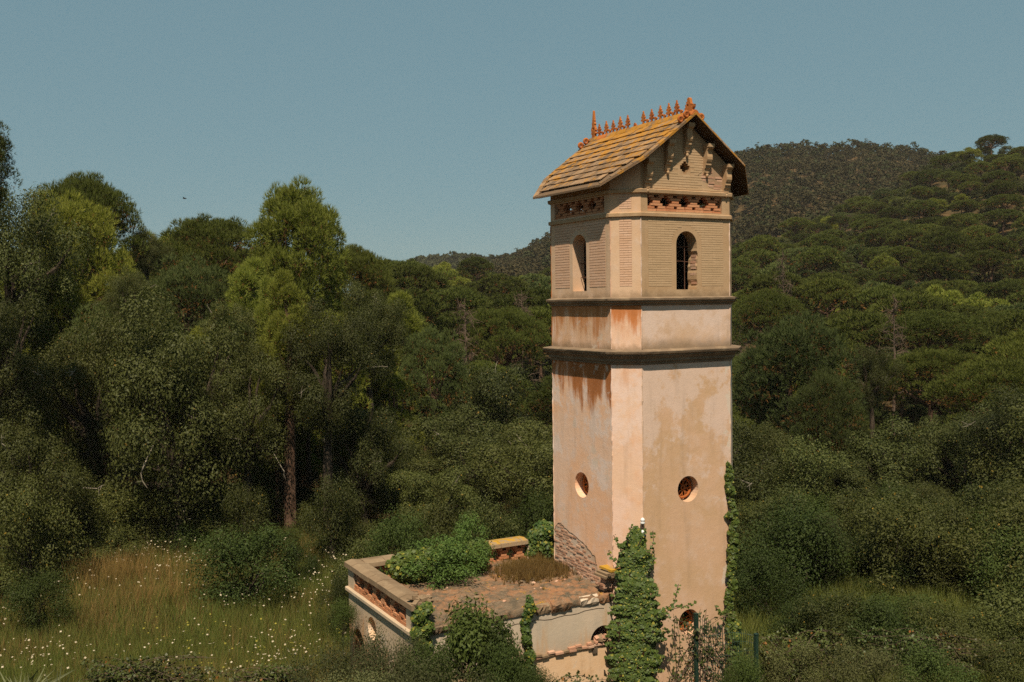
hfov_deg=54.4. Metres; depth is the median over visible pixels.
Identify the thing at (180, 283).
pine tree
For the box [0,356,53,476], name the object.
pine tree
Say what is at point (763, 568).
shrub
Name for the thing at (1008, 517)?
shrub
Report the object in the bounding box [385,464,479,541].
oak tree
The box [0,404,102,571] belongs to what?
oak tree
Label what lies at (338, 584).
bush
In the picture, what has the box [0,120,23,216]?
pine tree
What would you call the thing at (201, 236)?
pine tree
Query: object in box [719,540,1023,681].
ground cover
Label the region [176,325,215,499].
pine tree
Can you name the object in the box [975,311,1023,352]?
pine tree
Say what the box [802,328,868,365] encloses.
pine tree
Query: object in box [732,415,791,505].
oak tree
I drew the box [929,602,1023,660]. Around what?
shrub
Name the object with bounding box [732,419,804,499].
oak tree
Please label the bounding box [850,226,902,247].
pine tree
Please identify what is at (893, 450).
oak tree
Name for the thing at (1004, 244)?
pine tree
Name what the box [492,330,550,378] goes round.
pine tree
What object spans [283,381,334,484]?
oak tree
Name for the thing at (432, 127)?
sky
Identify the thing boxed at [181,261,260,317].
pine tree
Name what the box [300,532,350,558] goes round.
shrub
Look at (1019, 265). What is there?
pine tree
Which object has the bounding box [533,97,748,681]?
tower
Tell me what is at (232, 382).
oak tree
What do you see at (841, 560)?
shrub
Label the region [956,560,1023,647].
shrub
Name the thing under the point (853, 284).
pine tree
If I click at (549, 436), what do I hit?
oak tree
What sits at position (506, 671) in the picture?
shrub
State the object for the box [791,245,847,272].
pine tree
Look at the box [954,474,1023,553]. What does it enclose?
shrub
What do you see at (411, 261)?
pine tree
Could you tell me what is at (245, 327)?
pine tree
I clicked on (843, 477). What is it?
oak tree
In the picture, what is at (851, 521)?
shrub
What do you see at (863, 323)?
pine tree
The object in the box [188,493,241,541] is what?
shrub
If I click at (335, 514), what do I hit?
shrub
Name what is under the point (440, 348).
pine tree
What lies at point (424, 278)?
pine tree
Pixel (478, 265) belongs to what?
pine tree
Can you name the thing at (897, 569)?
shrub
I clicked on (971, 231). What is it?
pine tree
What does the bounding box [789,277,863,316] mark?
pine tree
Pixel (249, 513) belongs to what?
shrub
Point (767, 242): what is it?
pine tree
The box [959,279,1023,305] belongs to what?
pine tree
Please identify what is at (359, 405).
pine tree
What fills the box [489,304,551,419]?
pine tree
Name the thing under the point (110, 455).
pine tree
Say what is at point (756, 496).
shrub
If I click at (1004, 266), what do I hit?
oak tree
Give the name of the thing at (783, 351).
pine tree
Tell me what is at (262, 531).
shrub
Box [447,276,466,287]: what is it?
pine tree
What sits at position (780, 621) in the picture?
shrub
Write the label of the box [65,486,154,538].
shrub
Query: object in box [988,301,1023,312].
pine tree
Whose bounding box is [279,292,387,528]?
oak tree
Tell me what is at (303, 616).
green grass
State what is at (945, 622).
shrub
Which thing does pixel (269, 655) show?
white wildflowers
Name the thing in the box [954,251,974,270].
oak tree
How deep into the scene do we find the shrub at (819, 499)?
35.82 m
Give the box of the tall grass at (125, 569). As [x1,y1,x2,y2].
[22,529,361,615]
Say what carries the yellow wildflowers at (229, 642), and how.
on the ground at (743, 208)
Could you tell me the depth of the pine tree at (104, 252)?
41.56 m
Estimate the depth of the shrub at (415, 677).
16.03 m
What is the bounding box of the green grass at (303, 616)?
[0,526,384,681]
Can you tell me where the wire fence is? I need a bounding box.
[693,612,758,681]
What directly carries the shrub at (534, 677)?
on the ground at (743, 208)
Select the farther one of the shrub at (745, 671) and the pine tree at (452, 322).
the pine tree at (452, 322)
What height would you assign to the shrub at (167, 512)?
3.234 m
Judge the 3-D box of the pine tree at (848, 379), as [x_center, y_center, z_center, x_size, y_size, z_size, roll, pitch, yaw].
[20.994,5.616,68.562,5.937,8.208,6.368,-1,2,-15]
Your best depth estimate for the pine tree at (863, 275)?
137.98 m
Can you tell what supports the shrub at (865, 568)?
on the ground at (743, 208)
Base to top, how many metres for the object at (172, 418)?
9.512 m
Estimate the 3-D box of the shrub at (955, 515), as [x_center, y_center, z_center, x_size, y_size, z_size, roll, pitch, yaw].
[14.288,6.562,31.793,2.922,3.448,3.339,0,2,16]
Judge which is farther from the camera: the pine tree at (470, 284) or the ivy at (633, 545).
the pine tree at (470, 284)
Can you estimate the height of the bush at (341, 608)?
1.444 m
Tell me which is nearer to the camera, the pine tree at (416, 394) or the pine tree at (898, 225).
the pine tree at (416, 394)
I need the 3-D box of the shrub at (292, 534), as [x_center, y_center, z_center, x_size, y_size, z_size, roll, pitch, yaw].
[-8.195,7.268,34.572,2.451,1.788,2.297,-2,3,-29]
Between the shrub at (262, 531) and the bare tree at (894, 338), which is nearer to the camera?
the shrub at (262, 531)
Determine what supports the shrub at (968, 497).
on the ground at (743, 208)
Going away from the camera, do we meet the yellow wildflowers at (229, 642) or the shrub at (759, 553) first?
the yellow wildflowers at (229, 642)
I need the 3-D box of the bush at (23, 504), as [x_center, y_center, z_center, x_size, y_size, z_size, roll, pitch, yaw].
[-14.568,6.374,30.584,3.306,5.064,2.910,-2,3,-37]
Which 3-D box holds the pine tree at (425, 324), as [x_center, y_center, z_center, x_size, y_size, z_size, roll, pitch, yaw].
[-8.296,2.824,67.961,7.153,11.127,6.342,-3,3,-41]
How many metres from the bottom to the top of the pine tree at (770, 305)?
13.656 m
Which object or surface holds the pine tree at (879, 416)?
on the ground at (743, 208)
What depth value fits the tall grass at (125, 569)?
30.89 m
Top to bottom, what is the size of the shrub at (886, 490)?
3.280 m
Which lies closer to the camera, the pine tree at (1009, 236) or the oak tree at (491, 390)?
the oak tree at (491, 390)
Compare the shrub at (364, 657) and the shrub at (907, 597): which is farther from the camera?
the shrub at (907, 597)
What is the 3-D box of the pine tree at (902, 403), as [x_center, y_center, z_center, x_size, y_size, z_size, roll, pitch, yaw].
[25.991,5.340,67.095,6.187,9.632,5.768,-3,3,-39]
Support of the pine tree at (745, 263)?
on the ground at (743, 208)
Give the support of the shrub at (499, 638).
on the ground at (743, 208)
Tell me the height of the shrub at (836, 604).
2.663 m
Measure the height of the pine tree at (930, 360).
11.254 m
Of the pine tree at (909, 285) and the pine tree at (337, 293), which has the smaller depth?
the pine tree at (337, 293)
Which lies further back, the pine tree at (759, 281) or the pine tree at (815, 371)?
the pine tree at (759, 281)
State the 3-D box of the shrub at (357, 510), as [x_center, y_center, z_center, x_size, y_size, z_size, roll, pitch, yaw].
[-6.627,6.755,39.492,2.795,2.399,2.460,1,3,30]
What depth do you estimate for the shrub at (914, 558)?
29.23 m
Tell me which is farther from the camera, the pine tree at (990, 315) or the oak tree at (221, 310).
the pine tree at (990, 315)
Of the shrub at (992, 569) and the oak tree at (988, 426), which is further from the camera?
the oak tree at (988, 426)
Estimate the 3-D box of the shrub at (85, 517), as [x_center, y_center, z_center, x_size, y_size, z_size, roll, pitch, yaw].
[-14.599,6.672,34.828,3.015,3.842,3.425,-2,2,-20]
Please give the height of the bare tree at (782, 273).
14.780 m
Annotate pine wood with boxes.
[362,134,1023,460]
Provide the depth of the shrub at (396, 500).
38.82 m
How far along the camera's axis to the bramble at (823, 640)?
21.37 m
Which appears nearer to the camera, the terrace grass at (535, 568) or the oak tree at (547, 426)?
the terrace grass at (535, 568)
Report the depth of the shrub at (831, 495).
37.46 m
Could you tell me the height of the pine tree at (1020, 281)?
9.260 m
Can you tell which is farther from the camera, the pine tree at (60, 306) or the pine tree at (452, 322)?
the pine tree at (452, 322)
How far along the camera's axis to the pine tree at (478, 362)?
54.72 m
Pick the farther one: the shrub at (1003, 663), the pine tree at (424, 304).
the pine tree at (424, 304)
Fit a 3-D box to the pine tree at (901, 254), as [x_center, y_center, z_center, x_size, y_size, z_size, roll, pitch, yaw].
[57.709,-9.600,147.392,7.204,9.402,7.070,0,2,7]
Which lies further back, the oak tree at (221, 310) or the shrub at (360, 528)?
the oak tree at (221, 310)
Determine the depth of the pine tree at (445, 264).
165.23 m
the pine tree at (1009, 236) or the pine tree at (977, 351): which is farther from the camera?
the pine tree at (1009, 236)
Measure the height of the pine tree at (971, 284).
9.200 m
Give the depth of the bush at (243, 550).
28.89 m
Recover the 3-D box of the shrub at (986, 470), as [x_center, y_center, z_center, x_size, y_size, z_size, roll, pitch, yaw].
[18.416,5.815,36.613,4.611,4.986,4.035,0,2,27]
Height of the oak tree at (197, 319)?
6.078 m
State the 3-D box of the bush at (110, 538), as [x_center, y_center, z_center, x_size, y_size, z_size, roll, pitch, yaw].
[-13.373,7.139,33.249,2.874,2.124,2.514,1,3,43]
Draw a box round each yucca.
[0,665,79,681]
[16,664,82,681]
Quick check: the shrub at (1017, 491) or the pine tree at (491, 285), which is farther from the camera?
the pine tree at (491, 285)
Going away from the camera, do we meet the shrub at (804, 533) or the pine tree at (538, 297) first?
the shrub at (804, 533)
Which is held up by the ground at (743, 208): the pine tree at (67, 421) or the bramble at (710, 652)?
the pine tree at (67, 421)
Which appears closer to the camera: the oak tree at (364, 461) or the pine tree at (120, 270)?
the oak tree at (364, 461)
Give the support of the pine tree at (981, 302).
on the ground at (743, 208)
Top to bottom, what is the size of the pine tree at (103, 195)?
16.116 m
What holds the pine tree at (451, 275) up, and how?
on the ground at (743, 208)
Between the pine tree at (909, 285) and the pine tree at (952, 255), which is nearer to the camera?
the pine tree at (909, 285)
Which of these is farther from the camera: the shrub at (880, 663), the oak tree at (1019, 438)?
the oak tree at (1019, 438)
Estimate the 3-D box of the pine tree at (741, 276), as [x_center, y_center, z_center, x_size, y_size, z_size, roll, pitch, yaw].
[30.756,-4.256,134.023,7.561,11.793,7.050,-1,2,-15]
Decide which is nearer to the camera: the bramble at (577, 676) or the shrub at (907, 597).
the bramble at (577, 676)
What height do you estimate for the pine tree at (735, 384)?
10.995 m
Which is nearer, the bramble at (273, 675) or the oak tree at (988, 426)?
the bramble at (273, 675)
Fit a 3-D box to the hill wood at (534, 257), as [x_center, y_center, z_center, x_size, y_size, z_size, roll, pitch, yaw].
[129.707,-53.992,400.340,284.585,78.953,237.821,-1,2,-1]
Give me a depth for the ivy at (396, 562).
22.85 m
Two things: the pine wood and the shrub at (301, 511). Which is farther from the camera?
the pine wood
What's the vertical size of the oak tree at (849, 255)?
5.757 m
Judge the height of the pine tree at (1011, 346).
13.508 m
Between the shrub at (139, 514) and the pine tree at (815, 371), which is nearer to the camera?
the shrub at (139, 514)
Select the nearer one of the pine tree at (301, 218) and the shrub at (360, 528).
the shrub at (360, 528)
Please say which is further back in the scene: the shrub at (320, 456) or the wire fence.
the shrub at (320, 456)
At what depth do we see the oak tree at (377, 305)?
42.39 m
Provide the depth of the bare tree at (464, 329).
60.08 m
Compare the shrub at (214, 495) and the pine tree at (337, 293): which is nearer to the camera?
the shrub at (214, 495)
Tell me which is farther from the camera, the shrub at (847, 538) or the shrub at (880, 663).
the shrub at (847, 538)
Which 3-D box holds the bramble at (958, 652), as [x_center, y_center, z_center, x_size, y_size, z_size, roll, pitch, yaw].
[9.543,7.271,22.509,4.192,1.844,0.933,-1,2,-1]
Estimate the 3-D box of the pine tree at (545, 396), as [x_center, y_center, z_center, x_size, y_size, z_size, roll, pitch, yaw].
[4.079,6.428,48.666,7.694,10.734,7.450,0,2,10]
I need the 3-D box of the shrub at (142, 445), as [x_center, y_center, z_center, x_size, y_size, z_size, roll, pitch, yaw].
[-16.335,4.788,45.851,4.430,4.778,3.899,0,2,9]
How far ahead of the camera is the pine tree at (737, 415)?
48.01 m
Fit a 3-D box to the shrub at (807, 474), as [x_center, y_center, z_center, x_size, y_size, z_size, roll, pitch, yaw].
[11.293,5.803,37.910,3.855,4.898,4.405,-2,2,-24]
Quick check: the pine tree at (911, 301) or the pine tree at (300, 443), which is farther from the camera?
the pine tree at (911, 301)
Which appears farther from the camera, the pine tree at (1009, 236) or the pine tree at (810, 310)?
the pine tree at (1009, 236)
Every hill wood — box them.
[409,251,509,268]
[489,138,978,276]
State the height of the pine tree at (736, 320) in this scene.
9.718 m
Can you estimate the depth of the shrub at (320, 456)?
40.80 m
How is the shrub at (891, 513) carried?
on the ground at (743, 208)
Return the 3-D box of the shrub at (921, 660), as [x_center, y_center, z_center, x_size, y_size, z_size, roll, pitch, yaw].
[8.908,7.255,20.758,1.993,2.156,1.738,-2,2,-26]
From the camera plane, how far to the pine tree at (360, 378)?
41.51 m
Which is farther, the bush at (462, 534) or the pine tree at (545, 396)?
the pine tree at (545, 396)
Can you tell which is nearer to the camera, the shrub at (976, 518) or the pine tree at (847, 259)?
the shrub at (976, 518)
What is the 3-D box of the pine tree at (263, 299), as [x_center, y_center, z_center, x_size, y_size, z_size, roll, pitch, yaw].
[-9.136,2.673,38.211,2.753,10.585,2.717,-1,2,-15]
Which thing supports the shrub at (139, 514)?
on the ground at (743, 208)
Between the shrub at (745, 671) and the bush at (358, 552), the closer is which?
the shrub at (745, 671)
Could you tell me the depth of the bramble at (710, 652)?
20.82 m
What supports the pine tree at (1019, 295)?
on the ground at (743, 208)
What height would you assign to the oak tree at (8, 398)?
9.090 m
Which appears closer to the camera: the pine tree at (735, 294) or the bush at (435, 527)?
the bush at (435, 527)
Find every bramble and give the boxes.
[79,652,215,681]
[206,663,317,681]
[555,670,615,681]
[663,609,737,681]
[742,624,853,681]
[848,624,1017,681]
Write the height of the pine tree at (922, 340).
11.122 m
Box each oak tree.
[0,181,96,465]
[0,290,62,535]
[0,358,23,425]
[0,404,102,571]
[18,306,159,512]
[21,331,59,444]
[23,376,47,477]
[85,274,164,416]
[90,280,266,552]
[102,264,156,342]
[123,224,176,281]
[135,342,181,465]
[144,300,171,352]
[178,334,293,525]
[193,313,203,325]
[198,300,262,405]
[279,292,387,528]
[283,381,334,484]
[318,399,419,528]
[339,276,411,447]
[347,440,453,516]
[384,401,534,531]
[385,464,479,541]
[411,358,537,472]
[464,417,553,527]
[480,416,553,530]
[534,417,552,443]
[537,413,552,442]
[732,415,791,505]
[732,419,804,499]
[732,430,776,523]
[735,495,807,535]
[767,453,880,513]
[824,415,946,501]
[830,254,856,271]
[843,340,907,442]
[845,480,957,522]
[912,401,1016,497]
[952,380,1023,489]
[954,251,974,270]
[990,257,1018,274]
[993,394,1023,492]
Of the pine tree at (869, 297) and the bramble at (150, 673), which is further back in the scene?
the pine tree at (869, 297)
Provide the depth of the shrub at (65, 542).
33.59 m
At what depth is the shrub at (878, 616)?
23.17 m
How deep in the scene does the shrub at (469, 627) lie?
18.31 m
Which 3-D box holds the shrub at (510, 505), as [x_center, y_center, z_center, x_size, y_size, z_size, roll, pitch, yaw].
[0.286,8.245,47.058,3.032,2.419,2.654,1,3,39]
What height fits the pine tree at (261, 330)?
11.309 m
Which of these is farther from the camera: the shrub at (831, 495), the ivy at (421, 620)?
the shrub at (831, 495)
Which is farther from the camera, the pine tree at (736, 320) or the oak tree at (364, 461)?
the pine tree at (736, 320)
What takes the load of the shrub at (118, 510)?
on the ground at (743, 208)
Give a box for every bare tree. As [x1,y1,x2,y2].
[441,299,485,441]
[511,290,543,421]
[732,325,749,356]
[770,253,799,326]
[878,293,915,433]
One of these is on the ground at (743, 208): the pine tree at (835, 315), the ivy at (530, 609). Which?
the pine tree at (835, 315)
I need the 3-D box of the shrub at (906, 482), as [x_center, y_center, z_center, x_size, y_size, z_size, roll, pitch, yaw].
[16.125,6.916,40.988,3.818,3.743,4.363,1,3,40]
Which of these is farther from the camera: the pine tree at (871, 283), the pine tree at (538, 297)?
the pine tree at (871, 283)
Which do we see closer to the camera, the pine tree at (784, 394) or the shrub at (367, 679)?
the shrub at (367, 679)
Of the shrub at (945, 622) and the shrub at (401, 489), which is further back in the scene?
the shrub at (401, 489)
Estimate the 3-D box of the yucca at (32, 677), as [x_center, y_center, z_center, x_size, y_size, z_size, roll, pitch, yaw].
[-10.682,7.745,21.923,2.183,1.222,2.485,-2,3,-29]
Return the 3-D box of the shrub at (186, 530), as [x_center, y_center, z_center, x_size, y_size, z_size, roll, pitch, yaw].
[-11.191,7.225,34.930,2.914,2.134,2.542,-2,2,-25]
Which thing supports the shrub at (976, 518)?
on the ground at (743, 208)
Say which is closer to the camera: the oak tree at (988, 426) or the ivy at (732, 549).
the ivy at (732, 549)
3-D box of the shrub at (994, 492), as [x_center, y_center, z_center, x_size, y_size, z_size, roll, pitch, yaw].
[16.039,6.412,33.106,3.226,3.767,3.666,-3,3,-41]
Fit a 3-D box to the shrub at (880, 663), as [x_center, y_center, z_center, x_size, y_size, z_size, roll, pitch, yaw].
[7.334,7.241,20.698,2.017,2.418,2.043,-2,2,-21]
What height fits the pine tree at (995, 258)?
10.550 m
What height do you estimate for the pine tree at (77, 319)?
10.202 m
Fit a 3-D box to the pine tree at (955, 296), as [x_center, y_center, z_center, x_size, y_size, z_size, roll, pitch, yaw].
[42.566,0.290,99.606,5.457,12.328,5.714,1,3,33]
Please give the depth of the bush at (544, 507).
31.16 m
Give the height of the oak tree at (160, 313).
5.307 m
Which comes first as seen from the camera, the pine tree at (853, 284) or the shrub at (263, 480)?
the shrub at (263, 480)
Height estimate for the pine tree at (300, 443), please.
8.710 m
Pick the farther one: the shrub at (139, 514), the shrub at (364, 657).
the shrub at (139, 514)
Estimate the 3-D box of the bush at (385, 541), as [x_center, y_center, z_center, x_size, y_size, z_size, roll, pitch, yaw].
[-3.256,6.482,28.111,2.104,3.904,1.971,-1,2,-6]
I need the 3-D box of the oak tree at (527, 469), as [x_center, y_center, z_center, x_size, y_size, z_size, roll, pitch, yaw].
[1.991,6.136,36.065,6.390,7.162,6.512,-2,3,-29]
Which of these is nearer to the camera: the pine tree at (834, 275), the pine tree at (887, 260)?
the pine tree at (834, 275)
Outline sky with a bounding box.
[0,0,1023,304]
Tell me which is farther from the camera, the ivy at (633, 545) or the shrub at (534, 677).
the ivy at (633, 545)
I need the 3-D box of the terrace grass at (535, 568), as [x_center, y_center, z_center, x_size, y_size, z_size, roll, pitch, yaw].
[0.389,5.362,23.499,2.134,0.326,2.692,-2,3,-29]
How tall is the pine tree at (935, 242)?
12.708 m
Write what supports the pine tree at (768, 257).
on the ground at (743, 208)
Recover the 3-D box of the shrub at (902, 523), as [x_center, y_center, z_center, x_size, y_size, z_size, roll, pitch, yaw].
[11.579,6.445,29.403,3.588,4.394,4.100,1,3,43]
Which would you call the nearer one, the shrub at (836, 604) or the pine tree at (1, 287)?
the shrub at (836, 604)
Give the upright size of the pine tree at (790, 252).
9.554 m
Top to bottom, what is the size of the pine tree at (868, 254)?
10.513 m
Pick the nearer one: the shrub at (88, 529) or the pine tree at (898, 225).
the shrub at (88, 529)
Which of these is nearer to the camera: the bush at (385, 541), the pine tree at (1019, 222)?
the bush at (385, 541)
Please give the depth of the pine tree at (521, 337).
60.88 m
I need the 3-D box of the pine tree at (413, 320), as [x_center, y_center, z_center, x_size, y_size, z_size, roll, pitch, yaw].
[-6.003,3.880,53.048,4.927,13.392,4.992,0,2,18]
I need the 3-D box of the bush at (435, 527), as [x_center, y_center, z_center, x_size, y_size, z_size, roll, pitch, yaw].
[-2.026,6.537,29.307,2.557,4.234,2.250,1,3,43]
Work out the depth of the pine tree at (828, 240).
159.52 m
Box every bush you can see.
[0,467,97,600]
[0,565,87,641]
[76,522,151,568]
[179,519,308,614]
[273,537,322,583]
[312,569,349,637]
[321,526,395,589]
[329,594,360,654]
[361,503,431,571]
[398,492,462,549]
[398,533,488,589]
[443,510,494,571]
[451,489,523,559]
[500,480,553,559]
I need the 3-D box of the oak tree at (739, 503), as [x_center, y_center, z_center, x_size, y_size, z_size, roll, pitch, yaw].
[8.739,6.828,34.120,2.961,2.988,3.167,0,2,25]
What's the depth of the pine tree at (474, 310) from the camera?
81.80 m
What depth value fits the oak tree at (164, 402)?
37.68 m
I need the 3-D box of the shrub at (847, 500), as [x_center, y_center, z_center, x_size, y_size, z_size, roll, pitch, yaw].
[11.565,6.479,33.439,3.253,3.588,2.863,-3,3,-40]
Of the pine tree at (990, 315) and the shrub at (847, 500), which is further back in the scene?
the pine tree at (990, 315)
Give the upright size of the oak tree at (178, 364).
13.333 m
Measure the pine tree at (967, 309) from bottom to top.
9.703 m
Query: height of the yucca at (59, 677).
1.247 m
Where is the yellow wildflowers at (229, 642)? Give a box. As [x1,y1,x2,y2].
[116,613,340,681]
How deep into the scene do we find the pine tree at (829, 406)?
42.32 m
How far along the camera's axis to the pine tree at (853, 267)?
148.31 m
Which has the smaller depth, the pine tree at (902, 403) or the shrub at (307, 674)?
the shrub at (307, 674)
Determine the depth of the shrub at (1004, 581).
27.17 m
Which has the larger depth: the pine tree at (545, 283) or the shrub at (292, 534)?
the pine tree at (545, 283)
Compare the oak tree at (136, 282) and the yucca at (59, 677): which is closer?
the yucca at (59, 677)
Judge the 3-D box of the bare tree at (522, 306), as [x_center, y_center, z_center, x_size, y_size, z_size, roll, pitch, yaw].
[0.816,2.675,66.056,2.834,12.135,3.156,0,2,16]
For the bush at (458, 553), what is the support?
on the annex
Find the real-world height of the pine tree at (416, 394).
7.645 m
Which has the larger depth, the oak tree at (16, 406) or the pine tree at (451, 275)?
the pine tree at (451, 275)
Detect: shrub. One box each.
[0,523,89,565]
[0,555,27,600]
[52,474,138,558]
[52,510,144,561]
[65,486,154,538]
[75,473,171,548]
[112,478,174,542]
[123,407,168,474]
[133,492,214,553]
[148,518,222,558]
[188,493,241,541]
[195,478,236,523]
[203,454,283,525]
[205,521,251,541]
[208,475,274,570]
[230,524,287,553]
[254,523,306,553]
[268,437,345,509]
[273,498,323,534]
[280,634,361,681]
[294,469,363,574]
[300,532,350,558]
[311,658,399,681]
[317,516,388,558]
[320,482,381,520]
[322,472,409,530]
[342,610,414,681]
[371,451,439,529]
[372,624,438,681]
[377,641,502,681]
[397,633,460,681]
[415,590,518,681]
[467,615,530,681]
[481,635,547,681]
[495,495,533,530]
[513,659,566,681]
[711,667,737,681]
[720,648,766,681]
[733,461,773,525]
[734,544,812,631]
[735,491,851,601]
[736,477,842,561]
[736,533,799,585]
[744,498,866,588]
[754,592,849,655]
[759,429,856,513]
[760,631,832,681]
[780,483,845,525]
[782,583,893,669]
[785,488,847,531]
[807,507,856,552]
[810,509,853,587]
[817,633,919,681]
[821,480,898,552]
[821,531,930,591]
[838,590,941,676]
[840,482,973,597]
[843,493,948,556]
[850,516,907,581]
[851,588,950,648]
[854,511,960,597]
[864,466,955,499]
[866,479,915,502]
[883,484,947,524]
[889,638,985,681]
[896,593,1001,665]
[898,460,940,486]
[904,549,998,603]
[916,447,959,477]
[919,491,990,570]
[926,471,1022,547]
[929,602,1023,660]
[933,487,1023,601]
[938,499,1019,570]
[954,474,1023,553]
[955,432,1023,500]
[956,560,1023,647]
[958,519,1023,612]
[963,632,1023,681]
[976,479,1020,506]
[980,549,1023,610]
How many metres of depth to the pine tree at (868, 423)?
54.38 m
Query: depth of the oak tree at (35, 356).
39.99 m
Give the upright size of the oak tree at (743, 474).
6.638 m
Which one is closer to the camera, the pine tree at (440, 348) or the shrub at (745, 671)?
the shrub at (745, 671)
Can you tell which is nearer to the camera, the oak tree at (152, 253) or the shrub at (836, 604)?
the shrub at (836, 604)
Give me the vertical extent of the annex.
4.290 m
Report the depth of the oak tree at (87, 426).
35.29 m
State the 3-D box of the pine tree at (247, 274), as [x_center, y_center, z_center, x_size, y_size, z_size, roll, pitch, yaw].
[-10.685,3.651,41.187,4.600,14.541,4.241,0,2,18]
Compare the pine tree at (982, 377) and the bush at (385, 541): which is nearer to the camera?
the bush at (385, 541)
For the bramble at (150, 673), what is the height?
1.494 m
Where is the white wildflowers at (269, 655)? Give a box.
[0,525,346,681]
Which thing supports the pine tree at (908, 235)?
on the ground at (743, 208)
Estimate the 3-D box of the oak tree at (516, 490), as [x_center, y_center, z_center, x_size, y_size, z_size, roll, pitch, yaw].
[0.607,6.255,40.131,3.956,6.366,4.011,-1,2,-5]
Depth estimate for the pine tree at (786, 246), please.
165.09 m
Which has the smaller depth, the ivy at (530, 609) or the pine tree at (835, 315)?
the ivy at (530, 609)
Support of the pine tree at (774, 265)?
on the ground at (743, 208)
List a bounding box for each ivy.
[384,538,491,584]
[409,600,435,651]
[519,594,538,674]
[523,519,553,561]
[604,524,696,681]
[714,461,742,674]
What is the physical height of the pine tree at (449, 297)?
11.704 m
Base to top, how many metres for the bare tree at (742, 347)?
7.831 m
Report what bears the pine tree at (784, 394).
on the ground at (743, 208)
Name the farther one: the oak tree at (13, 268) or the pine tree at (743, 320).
the pine tree at (743, 320)
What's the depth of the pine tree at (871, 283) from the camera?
125.90 m
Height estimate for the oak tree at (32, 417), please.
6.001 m
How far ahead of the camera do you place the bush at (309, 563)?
31.14 m
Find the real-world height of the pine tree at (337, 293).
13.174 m
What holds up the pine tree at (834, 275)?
on the ground at (743, 208)
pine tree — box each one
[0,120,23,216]
[0,280,22,352]
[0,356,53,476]
[15,188,137,444]
[18,169,147,279]
[21,269,89,479]
[22,320,84,481]
[52,302,126,483]
[93,374,133,479]
[100,229,187,314]
[132,250,233,336]
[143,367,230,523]
[145,211,268,308]
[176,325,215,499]
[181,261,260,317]
[205,310,260,415]
[213,255,303,465]
[240,274,306,527]
[241,172,351,485]
[241,414,322,511]
[243,267,319,531]
[252,300,328,440]
[310,308,372,484]
[311,386,389,462]
[316,243,396,320]
[321,267,365,470]
[347,351,425,457]
[351,286,449,335]
[364,289,441,429]
[366,311,433,402]
[373,262,452,309]
[382,258,434,277]
[395,363,441,420]
[397,324,470,454]
[418,285,492,315]
[427,310,487,360]
[432,359,535,420]
[433,261,457,280]
[436,266,457,280]
[442,284,487,310]
[446,308,482,362]
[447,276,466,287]
[455,255,494,280]
[459,305,551,427]
[461,281,500,294]
[472,273,530,297]
[479,287,551,376]
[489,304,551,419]
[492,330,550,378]
[518,375,552,439]
[520,273,545,289]
[528,276,550,291]
[731,257,761,272]
[732,266,764,291]
[732,287,761,346]
[732,287,811,349]
[732,306,750,330]
[732,309,867,474]
[732,312,743,329]
[732,353,785,433]
[732,355,847,393]
[732,359,802,445]
[732,403,762,439]
[737,249,780,267]
[737,269,812,304]
[739,234,782,267]
[757,260,800,285]
[771,318,820,332]
[775,411,881,448]
[778,243,796,256]
[778,246,809,273]
[786,365,871,459]
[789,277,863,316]
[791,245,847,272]
[793,258,823,278]
[796,233,848,272]
[797,297,819,323]
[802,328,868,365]
[803,368,862,392]
[805,271,863,307]
[808,307,880,399]
[811,391,901,456]
[813,309,914,393]
[822,253,854,271]
[825,278,860,311]
[833,262,870,283]
[843,282,916,346]
[849,269,881,284]
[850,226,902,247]
[855,349,936,434]
[857,245,894,266]
[860,279,889,291]
[864,308,1000,427]
[867,252,899,281]
[867,265,917,285]
[867,346,982,435]
[868,289,956,391]
[875,245,922,283]
[882,221,921,245]
[885,227,930,268]
[901,280,927,290]
[905,252,971,280]
[908,313,984,347]
[909,279,969,298]
[916,229,975,279]
[918,252,964,279]
[922,356,1023,437]
[926,283,965,306]
[936,341,1012,415]
[945,278,979,291]
[951,304,994,317]
[953,326,1023,395]
[958,248,1018,297]
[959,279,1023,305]
[960,223,1001,265]
[961,234,1020,282]
[963,291,1010,356]
[971,307,1023,341]
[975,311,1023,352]
[988,277,1023,303]
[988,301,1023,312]
[1005,291,1023,304]
[1006,227,1023,258]
[1011,215,1023,230]
[1012,257,1023,278]
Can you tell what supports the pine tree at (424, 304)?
on the ground at (743, 208)
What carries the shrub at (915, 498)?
on the ground at (743, 208)
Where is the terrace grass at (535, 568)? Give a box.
[479,548,581,589]
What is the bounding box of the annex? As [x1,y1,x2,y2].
[344,536,618,681]
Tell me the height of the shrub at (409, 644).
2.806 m
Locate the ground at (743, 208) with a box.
[5,154,1023,658]
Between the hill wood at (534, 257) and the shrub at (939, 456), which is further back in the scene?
the hill wood at (534, 257)
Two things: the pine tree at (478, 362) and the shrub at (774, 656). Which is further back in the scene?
the pine tree at (478, 362)
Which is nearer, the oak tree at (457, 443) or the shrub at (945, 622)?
the shrub at (945, 622)
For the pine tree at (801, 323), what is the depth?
86.57 m
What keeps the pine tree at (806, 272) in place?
on the ground at (743, 208)
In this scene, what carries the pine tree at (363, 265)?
on the ground at (743, 208)
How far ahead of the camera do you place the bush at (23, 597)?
27.00 m

